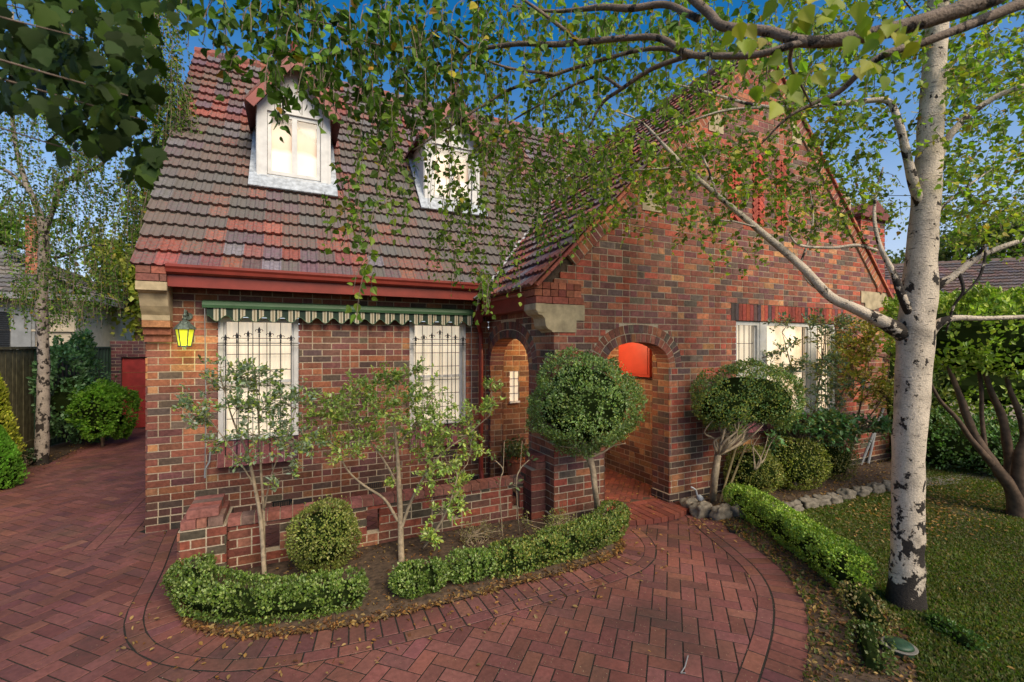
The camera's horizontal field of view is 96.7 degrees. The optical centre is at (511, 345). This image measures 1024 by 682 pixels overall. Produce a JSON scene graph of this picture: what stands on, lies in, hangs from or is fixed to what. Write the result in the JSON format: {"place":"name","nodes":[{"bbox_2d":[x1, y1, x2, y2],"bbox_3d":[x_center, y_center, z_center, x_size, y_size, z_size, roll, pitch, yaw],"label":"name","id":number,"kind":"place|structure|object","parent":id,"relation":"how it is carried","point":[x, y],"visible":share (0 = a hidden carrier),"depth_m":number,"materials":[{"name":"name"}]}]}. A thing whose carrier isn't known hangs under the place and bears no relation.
{"place":"outdoors","nodes":[
{"label":"outdoors","id":0,"kind":"place"},
{"bbox_2d":[23,440,90,469],"bbox_3d":[-9.321,2.213,8.269,1.500,0.001,7.600,0,0,-26],"label":"side bed","id":1,"kind":"object","parent":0,"point":[63,448],"visible":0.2,"depth_m":9.65,"materials":[{"name":"soil"}]},
{"bbox_2d":[0,373,26,457],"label":"conifer","id":2,"kind":"object","parent":1,"relation":"on","point":[6,417],"visible":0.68,"depth_m":7.53,"materials":[{"name":"plant"}]},
{"bbox_2d":[0,347,35,455],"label":"timber fence","id":3,"kind":"object","parent":1,"relation":"on","point":[15,368],"visible":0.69,"depth_m":9.04,"materials":[{"name":"brown wood"}]},
{"bbox_2d":[20,447,41,465],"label":"shrub","id":4,"kind":"object","parent":1,"relation":"on","point":[28,457],"visible":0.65,"depth_m":8.33,"materials":[{"name":"green plant"}]},
{"bbox_2d":[34,347,110,445],"bbox_3d":[-10.255,1.129,10.716,0.064,2.182,2.540,0,0,-13],"label":"steel fence","id":5,"kind":"object","parent":1,"relation":"on","point":[104,353],"visible":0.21,"depth_m":10.45,"materials":[{"name":"metal"}]},
{"bbox_2d":[110,341,145,427],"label":"garage","id":6,"kind":"structure","parent":0,"point":[128,360],"depth_m":12.14,"materials":[{"name":"brick"}]},
{"bbox_2d":[122,358,145,427],"bbox_3d":[-9.263,1.285,12.598,2.400,1.850,0.048,0,0,-26],"label":"door","id":7,"kind":"structure","parent":6,"relation":"in","point":[133,370],"depth_m":12.19,"materials":[{"name":"red paint"}]},
{"bbox_2d":[182,518,622,635],"bbox_3d":[-0.742,2.169,4.545,4.470,0.057,1.352,0,0,-26],"label":"garden bed","id":8,"kind":"object","parent":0,"point":[378,568],"visible":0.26,"depth_m":4.36,"materials":[{"name":"soil"}]},
{"bbox_2d":[171,352,332,574],"bbox_3d":[-2.458,1.128,4.320,1.464,2.125,0.704,0,0,-4],"label":"gardenia shrub","id":9,"kind":"object","parent":8,"relation":"on","point":[251,402],"visible":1,"depth_m":4.29,"materials":[{"name":"green plant"}]},
{"bbox_2d":[160,551,370,626],"bbox_3d":[-2.104,2.029,3.778,1.869,0.368,0.668,0,0,7],"label":"box hedge","id":10,"kind":"object","parent":8,"relation":"on","point":[196,588],"visible":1,"depth_m":3.64,"materials":[{"name":"green plant"}]},
{"bbox_2d":[281,493,364,573],"bbox_3d":[-1.826,1.835,4.407,0.744,0.753,0.743,0,0,-26],"label":"boxwood ball","id":11,"kind":"object","parent":8,"relation":"on","point":[322,536],"visible":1,"depth_m":4.25,"materials":[{"name":"green plant"}]},
{"bbox_2d":[288,356,505,561],"bbox_3d":[-1.163,1.155,4.684,2.218,2.090,0.815,0,0,0],"label":"gardenia shrub","id":12,"kind":"object","parent":8,"relation":"on","point":[340,414],"visible":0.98,"depth_m":4.68,"materials":[{"name":"green plant"}]},
{"bbox_2d":[388,556,450,598],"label":"box hedge","id":13,"kind":"object","parent":8,"relation":"on","point":[420,579],"visible":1,"depth_m":3.95,"materials":[{"name":"green plant"}]},
{"bbox_2d":[443,545,498,584],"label":"box hedge","id":14,"kind":"object","parent":8,"relation":"on","point":[476,567],"visible":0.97,"depth_m":4.14,"materials":[{"name":"green plant"}]},
{"bbox_2d":[454,516,507,545],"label":"shrub","id":15,"kind":"object","parent":8,"relation":"on","point":[476,534],"visible":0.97,"depth_m":4.96,"materials":[{"name":"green plant"}]},
{"bbox_2d":[491,441,504,538],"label":"spindly plant","id":16,"kind":"object","parent":8,"relation":"on","point":[499,486],"visible":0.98,"depth_m":4.95,"materials":[{"name":"brown plant"}]},
{"bbox_2d":[510,447,537,534],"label":"spindly plant","id":17,"kind":"object","parent":8,"relation":"on","point":[527,454],"visible":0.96,"depth_m":4.95,"materials":[{"name":"brown plant"}]},
{"bbox_2d":[519,502,576,538],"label":"shrub","id":18,"kind":"object","parent":8,"relation":"on","point":[559,518],"visible":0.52,"depth_m":5.11,"materials":[{"name":"green plant"}]},
{"bbox_2d":[486,499,630,578],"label":"box hedge","id":19,"kind":"object","parent":8,"relation":"on","point":[529,555],"visible":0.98,"depth_m":4.58,"materials":[{"name":"green plant"}]},
{"bbox_2d":[524,344,648,516],"bbox_3d":[0.817,1.110,5.263,1.386,2.271,1.498,0,0,-26],"label":"mophead shrub","id":20,"kind":"object","parent":8,"relation":"on","point":[583,404],"visible":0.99,"depth_m":4.88,"materials":[{"name":"green plant"}]},
{"bbox_2d":[0,427,807,681],"bbox_3d":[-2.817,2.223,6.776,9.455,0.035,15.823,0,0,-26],"label":"driveway","id":21,"kind":"structure","parent":0,"point":[110,460],"depth_m":3.69,"materials":[{"name":"brick"}]},
{"bbox_2d":[0,424,29,488],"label":"conifer","id":22,"kind":"object","parent":21,"relation":"on","point":[12,465],"visible":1,"depth_m":7.00,"materials":[{"name":"green plant"}]},
{"bbox_2d":[63,377,142,446],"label":"cypress shrub","id":23,"kind":"object","parent":21,"relation":"on","point":[102,420],"visible":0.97,"depth_m":9.62,"materials":[{"name":"green plant"}]},
{"bbox_2d":[0,0,205,189],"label":"maple tree","id":24,"kind":"object","parent":21,"relation":"on","point":[51,50],"visible":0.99,"depth_m":1.82,"materials":[{"name":"green plant"}]},
{"bbox_2d":[177,450,545,578],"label":"brick wall","id":25,"kind":"structure","parent":21,"relation":"on","point":[221,529],"depth_m":4.94,"materials":[{"name":"red brick"}]},
{"bbox_2d":[0,439,1023,681],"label":"fallen leaves","id":26,"kind":"object","parent":21,"relation":"on","point":[247,632],"visible":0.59,"depth_m":3.81,"materials":[{"name":"brown plant"}]},
{"bbox_2d":[130,37,897,532],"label":"brick house","id":27,"kind":"structure","parent":21,"relation":"on","point":[236,203],"depth_m":6.44,"materials":[{"name":"brick"}]},
{"bbox_2d":[173,309,196,348],"bbox_3d":[-3.862,-0.190,5.389,0.236,0.480,0.319,0,0,-26],"label":"wall lantern","id":28,"kind":"object","parent":27,"relation":"attached to","point":[184,332],"depth_m":5.29,"materials":[{"name":"glass"}]},
{"bbox_2d":[218,317,298,440],"bbox_3d":[-3.277,0.425,5.914,0.910,1.551,0.154,0,0,-26],"label":"window","id":29,"kind":"structure","parent":27,"relation":"in","point":[226,325],"depth_m":5.95,"materials":[{"name":"white paint"}]},
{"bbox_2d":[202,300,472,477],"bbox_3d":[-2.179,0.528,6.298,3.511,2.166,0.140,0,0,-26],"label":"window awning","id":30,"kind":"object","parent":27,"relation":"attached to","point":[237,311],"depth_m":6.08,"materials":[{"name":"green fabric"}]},
{"bbox_2d":[409,321,465,425],"bbox_3d":[-1.137,0.425,6.944,0.880,1.551,0.154,0,0,-26],"label":"window","id":31,"kind":"structure","parent":27,"relation":"in","point":[436,354],"depth_m":7.03,"materials":[{"name":"white paint"}]},
{"bbox_2d":[509,371,519,402],"bbox_3d":[0.034,0.676,7.450,0.190,0.532,0.070,0,0,-26],"label":"window","id":32,"kind":"structure","parent":27,"relation":"in","point":[513,376],"depth_m":7.46,"materials":[{"name":"beige glass"}]},
{"bbox_2d":[735,321,759,377],"bbox_3d":[3.574,0.391,6.990,0.570,1.501,0.154,0,0,-26],"label":"window","id":33,"kind":"structure","parent":27,"relation":"in","point":[743,343],"depth_m":7.06,"materials":[{"name":"white paint"}]},
{"bbox_2d":[765,322,811,413],"bbox_3d":[4.462,0.391,7.417,1.160,1.501,0.154,0,0,-26],"label":"window","id":34,"kind":"structure","parent":27,"relation":"in","point":[776,335],"depth_m":7.54,"materials":[{"name":"beige glass"}]},
{"bbox_2d":[815,324,836,410],"bbox_3d":[5.349,0.391,7.844,0.570,1.501,0.154,0,0,-26],"label":"window","id":35,"kind":"structure","parent":27,"relation":"in","point":[817,355],"depth_m":7.91,"materials":[{"name":"white paint"}]},
{"bbox_2d":[604,468,688,524],"bbox_3d":[1.367,2.178,6.772,2.327,0.060,2.432,0,0,-26],"label":"porch landing","id":36,"kind":"object","parent":21,"relation":"on","point":[664,511],"visible":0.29,"depth_m":6.21,"materials":[{"name":"brick"}]},
{"bbox_2d":[500,434,528,475],"bbox_3d":[0.098,1.749,7.109,0.563,0.802,0.696,0,0,-2],"label":"flower pot","id":37,"kind":"object","parent":36,"relation":"on","point":[512,460],"visible":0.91,"depth_m":7.06,"materials":[{"name":"ceramic"}]},
{"bbox_2d":[512,469,650,505],"bbox_3d":[1.195,2.158,6.710,2.100,0.001,2.430,0,0,-26],"label":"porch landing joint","id":38,"kind":"object","parent":36,"relation":"on","point":[624,502],"visible":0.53,"depth_m":6.58,"materials":[{"name":"red brick"}]},
{"bbox_2d":[0,0,1023,327],"label":"sky","id":39,"kind":"structure","parent":0,"point":[890,162],"materials":[{"name":"blue"}]},
{"bbox_2d":[172,0,1023,324],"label":"overhanging birch","id":40,"kind":"object","parent":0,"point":[284,20],"visible":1,"depth_m":2.75,"materials":[{"name":"green plant"}]},
{"bbox_2d":[698,455,891,505],"bbox_3d":[4.947,2.156,8.992,7.159,0.072,4.472,0,0,-26],"label":"garden bed","id":41,"kind":"object","parent":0,"point":[859,478],"visible":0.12,"depth_m":7.05,"materials":[{"name":"soil"}]},
{"bbox_2d":[690,486,703,500],"bbox_3d":[2.563,2.069,6.301,0.192,0.241,0.095,0,0,10],"label":"garden spotlight","id":42,"kind":"object","parent":41,"relation":"on","point":[700,497],"visible":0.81,"depth_m":6.28,"materials":[{"name":"white plastic"}]},
{"bbox_2d":[719,448,736,501],"bbox_3d":[2.971,1.810,6.275,0.369,0.773,0.025,0,0,-26],"label":"garden stake","id":43,"kind":"object","parent":41,"relation":"on","point":[728,472],"visible":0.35,"depth_m":6.28,"materials":[{"name":"brown wood"}]},
{"bbox_2d":[722,444,746,501],"bbox_3d":[3.065,1.787,6.275,0.460,0.819,0.026,0,0,-20],"label":"garden stake","id":44,"kind":"object","parent":41,"relation":"on","point":[736,468],"visible":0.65,"depth_m":6.29,"materials":[{"name":"brown wood"}]},
{"bbox_2d":[689,356,805,501],"bbox_3d":[3.181,1.192,6.183,1.647,2.099,0.966,0,0,-9],"label":"mophead shrub","id":45,"kind":"object","parent":41,"relation":"on","point":[743,401],"visible":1,"depth_m":5.97,"materials":[{"name":"green plant"}]},
{"bbox_2d":[722,444,785,499],"bbox_3d":[3.408,1.792,6.428,0.802,0.837,0.785,0,0,-26],"label":"boxwood ball","id":46,"kind":"object","parent":41,"relation":"on","point":[762,476],"visible":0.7,"depth_m":6.26,"materials":[{"name":"green plant"}]},
{"bbox_2d":[764,433,835,491],"bbox_3d":[4.218,1.752,6.780,0.971,0.918,0.906,0,0,-26],"label":"boxwood ball","id":47,"kind":"object","parent":41,"relation":"on","point":[801,463],"visible":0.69,"depth_m":6.56,"materials":[{"name":"green plant"}]},
{"bbox_2d":[762,308,875,483],"bbox_3d":[4.592,0.790,6.979,1.672,2.744,0.837,0,0,-3],"label":"airy shrub","id":48,"kind":"object","parent":41,"relation":"on","point":[825,360],"visible":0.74,"depth_m":6.90,"materials":[{"name":"green plant"}]},
{"bbox_2d":[762,406,892,488],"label":"leafy shrub","id":49,"kind":"object","parent":41,"relation":"on","point":[846,428],"visible":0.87,"depth_m":6.67,"materials":[{"name":"green plant"}]},
{"bbox_2d":[809,435,861,480],"bbox_3d":[5.088,1.794,7.340,0.878,0.833,0.850,0,0,-26],"label":"boxwood ball","id":50,"kind":"object","parent":41,"relation":"on","point":[841,461],"visible":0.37,"depth_m":7.11,"materials":[{"name":"green plant"}]},
{"bbox_2d":[828,310,894,476],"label":"golden shrub","id":51,"kind":"object","parent":41,"relation":"on","point":[855,359],"visible":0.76,"depth_m":7.34,"materials":[{"name":"green plant"}]},
{"bbox_2d":[867,433,875,463],"bbox_3d":[6.628,1.763,8.351,0.563,0.817,0.047,0,0,-35],"label":"metal pole","id":52,"kind":"object","parent":41,"relation":"on","point":[870,451],"visible":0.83,"depth_m":8.28,"materials":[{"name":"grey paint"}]},
{"bbox_2d":[861,408,884,464],"bbox_3d":[6.612,1.674,8.352,0.756,0.998,0.048,0,0,-25],"label":"metal pole","id":53,"kind":"object","parent":41,"relation":"on","point":[871,437],"visible":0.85,"depth_m":8.30,"materials":[{"name":"grey metal"}]},
{"bbox_2d":[878,339,973,460],"bbox_3d":[7.591,0.863,8.971,2.157,2.824,2.113,0,0,43],"label":"dark shrub","id":54,"kind":"object","parent":41,"relation":"on","point":[937,380],"visible":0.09,"depth_m":8.35,"materials":[{"name":"green plant"}]},
{"bbox_2d":[721,517,918,681],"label":"mulch strip","id":55,"kind":"object","parent":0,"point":[850,677],"visible":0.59,"depth_m":3.48,"materials":[{"name":"soil"}]},
{"bbox_2d":[727,526,756,533],"bbox_3d":[2.729,2.198,5.390,0.310,0.024,0.170,0,0,16],"label":"drain grate","id":56,"kind":"object","parent":55,"relation":"on","point":[730,530],"visible":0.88,"depth_m":5.38,"materials":[{"name":"black metal"}]},
{"bbox_2d":[722,481,879,593],"bbox_3d":[3.035,1.996,4.998,0.494,0.433,2.328,0,0,-1],"label":"box hedge","id":57,"kind":"object","parent":55,"relation":"on","point":[829,558],"visible":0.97,"depth_m":4.56,"materials":[{"name":"green plant"}]},
{"bbox_2d":[835,580,900,635],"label":"box plant","id":58,"kind":"object","parent":55,"relation":"on","point":[863,605],"visible":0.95,"depth_m":3.64,"materials":[{"name":"green plant"}]},
{"bbox_2d":[838,619,898,675],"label":"box plant","id":59,"kind":"object","parent":55,"relation":"on","point":[868,635],"visible":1,"depth_m":3.19,"materials":[{"name":"green plant"}]},
{"bbox_2d":[880,636,918,659],"bbox_3d":[2.767,2.160,3.251,0.210,0.100,0.210,0,0,-26],"label":"lawn lamp","id":60,"kind":"object","parent":55,"relation":"on","point":[907,648],"visible":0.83,"depth_m":3.20,"materials":[{"name":"green plastic"}]},
{"bbox_2d":[762,193,1006,195],"bbox_3d":[4.713,-1.821,5.450,3.335,0.583,0.008,0,0,31],"label":"power cable","id":61,"kind":"object","parent":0,"point":[896,195],"visible":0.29,"depth_m":5.48,"materials":[{"name":"black rubber"}]},
{"bbox_2d":[754,422,1023,681],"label":"fallen leaves","id":62,"kind":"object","parent":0,"point":[959,503],"depth_m":5.54,"materials":[{"name":"brown plant"}]},
{"bbox_2d":[523,0,1023,612],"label":"birch tree","id":63,"kind":"object","parent":62,"relation":"on","point":[915,326],"visible":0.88,"depth_m":3.90,"materials":[{"name":"green plant"}]},
{"bbox_2d":[835,488,856,499],"bbox_3d":[4.768,2.148,6.498,0.264,0.208,0.217,0,0,-26],"label":"edging rock","id":64,"kind":"object","parent":62,"relation":"on","point":[847,493],"visible":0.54,"depth_m":6.44,"materials":[{"name":"grey stone"}]},
{"bbox_2d":[850,485,872,496],"bbox_3d":[5.089,2.148,6.637,0.310,0.208,0.210,0,0,-26],"label":"edging rock","id":65,"kind":"object","parent":62,"relation":"on","point":[862,491],"visible":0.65,"depth_m":6.57,"materials":[{"name":"grey stone"}]},
{"bbox_2d":[721,462,1023,681],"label":"grass","id":66,"kind":"structure","parent":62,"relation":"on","point":[1001,630],"depth_m":4.28,"materials":[{"name":"green plant"}]},
{"bbox_2d":[925,611,990,652],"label":"box plant","id":67,"kind":"object","parent":66,"relation":"on","point":[948,628],"visible":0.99,"depth_m":3.36,"materials":[{"name":"green plant"}]},
{"bbox_2d":[882,480,890,491],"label":"edging rock","id":68,"kind":"object","parent":62,"relation":"on","point":[887,483],"visible":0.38,"depth_m":6.84,"materials":[{"name":"grey stone"}]},
{"bbox_2d":[878,279,1023,518],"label":"clipped tree","id":69,"kind":"object","parent":62,"relation":"on","point":[984,349],"visible":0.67,"depth_m":5.71,"materials":[{"name":"green plant"}]},
{"bbox_2d":[894,283,1023,433],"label":"tall hedge","id":70,"kind":"object","parent":62,"relation":"on","point":[969,384],"visible":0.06,"depth_m":8.31,"materials":[{"name":"green plant"}]},
{"bbox_2d":[925,405,1019,476],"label":"ivy bank","id":71,"kind":"structure","parent":62,"relation":"on","point":[948,447],"depth_m":7.75,"materials":[{"name":"green plant"}]},
{"bbox_2d":[884,257,1023,420],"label":"neighbour house","id":72,"kind":"structure","parent":0,"point":[1002,274],"depth_m":14.16,"materials":[{"name":"tile"}]},
{"bbox_2d":[926,471,995,485],"bbox_3d":[10.327,2.180,6.917,8.091,0.001,1.477,0,0,13],"label":"stone edging","id":73,"kind":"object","parent":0,"point":[984,474],"depth_m":7.44,"materials":[{"name":"stone"}]},
{"label":"ground","id":74,"kind":"structure","parent":0,"visible":0},
{"bbox_2d":[0,204,82,253],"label":"background tree","id":75,"kind":"object","parent":74,"relation":"on","point":[10,229],"visible":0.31,"depth_m":18.79,"materials":[{"name":"green plant"}]},
{"bbox_2d":[0,216,134,349],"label":"neighbour house","id":76,"kind":"structure","parent":74,"relation":"on","point":[18,336],"depth_m":13.93,"materials":[{"name":"grey paint"}]},
{"bbox_2d":[0,308,35,349],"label":"wall","id":77,"kind":"structure","parent":76,"relation":"in","point":[17,337],"depth_m":13.33,"materials":[{"name":"grey paint"}]},
{"bbox_2d":[26,328,119,443],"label":"shrub","id":78,"kind":"object","parent":74,"relation":"on","point":[59,402],"visible":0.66,"depth_m":9.59,"materials":[{"name":"green plant"}]},
{"bbox_2d":[0,0,201,464],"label":"birch tree","id":79,"kind":"object","parent":74,"relation":"on","point":[40,307],"visible":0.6,"depth_m":8.08,"materials":[{"name":"green plant"}]},
{"bbox_2d":[73,185,145,340],"bbox_3d":[-14.015,-2.295,17.140,4.079,9.010,3.968,0,0,-26],"label":"background tree","id":80,"kind":"object","parent":74,"relation":"on","point":[135,324],"visible":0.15,"depth_m":16.30,"materials":[{"name":"green plant"}]},
{"bbox_2d":[679,497,697,509],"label":"edging rock","id":81,"kind":"object","parent":74,"relation":"on","point":[685,502],"visible":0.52,"depth_m":6.04,"materials":[{"name":"grey stone"}]},
{"bbox_2d":[688,499,712,518],"bbox_3d":[2.462,2.152,5.910,0.330,0.262,0.206,0,0,-26],"label":"edging rock","id":82,"kind":"object","parent":74,"relation":"on","point":[700,509],"visible":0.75,"depth_m":5.84,"materials":[{"name":"grey stone"}]},
{"bbox_2d":[708,503,732,520],"bbox_3d":[2.676,2.152,5.801,0.387,0.236,0.196,0,0,-26],"label":"edging rock","id":83,"kind":"object","parent":74,"relation":"on","point":[722,511],"visible":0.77,"depth_m":5.74,"materials":[{"name":"grey stone"}]},
{"bbox_2d":[730,501,745,517],"bbox_3d":[2.886,2.149,5.840,0.245,0.280,0.203,0,0,-17],"label":"edging rock","id":84,"kind":"object","parent":74,"relation":"on","point":[735,510],"visible":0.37,"depth_m":5.77,"materials":[{"name":"grey stone"}]},
{"bbox_2d":[784,499,803,513],"bbox_3d":[3.698,2.149,5.978,0.308,0.212,0.222,0,0,-26],"label":"edging rock","id":85,"kind":"object","parent":74,"relation":"on","point":[796,504],"visible":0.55,"depth_m":5.94,"materials":[{"name":"grey stone"}]},
{"bbox_2d":[798,494,819,509],"bbox_3d":[3.987,2.156,6.141,0.320,0.215,0.212,0,0,-26],"label":"edging rock","id":86,"kind":"object","parent":74,"relation":"on","point":[807,501],"visible":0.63,"depth_m":6.09,"materials":[{"name":"grey stone"}]},
{"bbox_2d":[812,494,831,506],"bbox_3d":[4.231,2.155,6.237,0.269,0.208,0.200,0,0,-26],"label":"edging rock","id":87,"kind":"object","parent":74,"relation":"on","point":[824,499],"visible":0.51,"depth_m":6.18,"materials":[{"name":"grey stone"}]},
{"bbox_2d":[825,492,842,504],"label":"edging rock","id":88,"kind":"object","parent":74,"relation":"on","point":[836,499],"visible":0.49,"depth_m":6.26,"materials":[{"name":"grey stone"}]},
{"bbox_2d":[830,164,909,263],"bbox_3d":[21.808,-4.853,30.884,11.022,14.126,9.169,0,0,-26],"label":"background tree","id":89,"kind":"object","parent":74,"relation":"on","point":[881,201],"visible":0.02,"depth_m":28.98,"materials":[{"name":"green plant"}]},
{"bbox_2d":[866,481,885,493],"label":"edging rock","id":90,"kind":"object","parent":74,"relation":"on","point":[878,488],"visible":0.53,"depth_m":6.70,"materials":[{"name":"grey stone"}]},
{"bbox_2d":[885,197,1023,263],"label":"background tree","id":91,"kind":"object","parent":74,"relation":"on","point":[943,255],"visible":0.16,"depth_m":33.09,"materials":[{"name":"green plant"}]},
{"bbox_2d":[940,198,1023,258],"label":"background tree","id":92,"kind":"object","parent":74,"relation":"on","point":[1013,252],"visible":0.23,"depth_m":30.43,"materials":[{"name":"green plant"}]}
]}

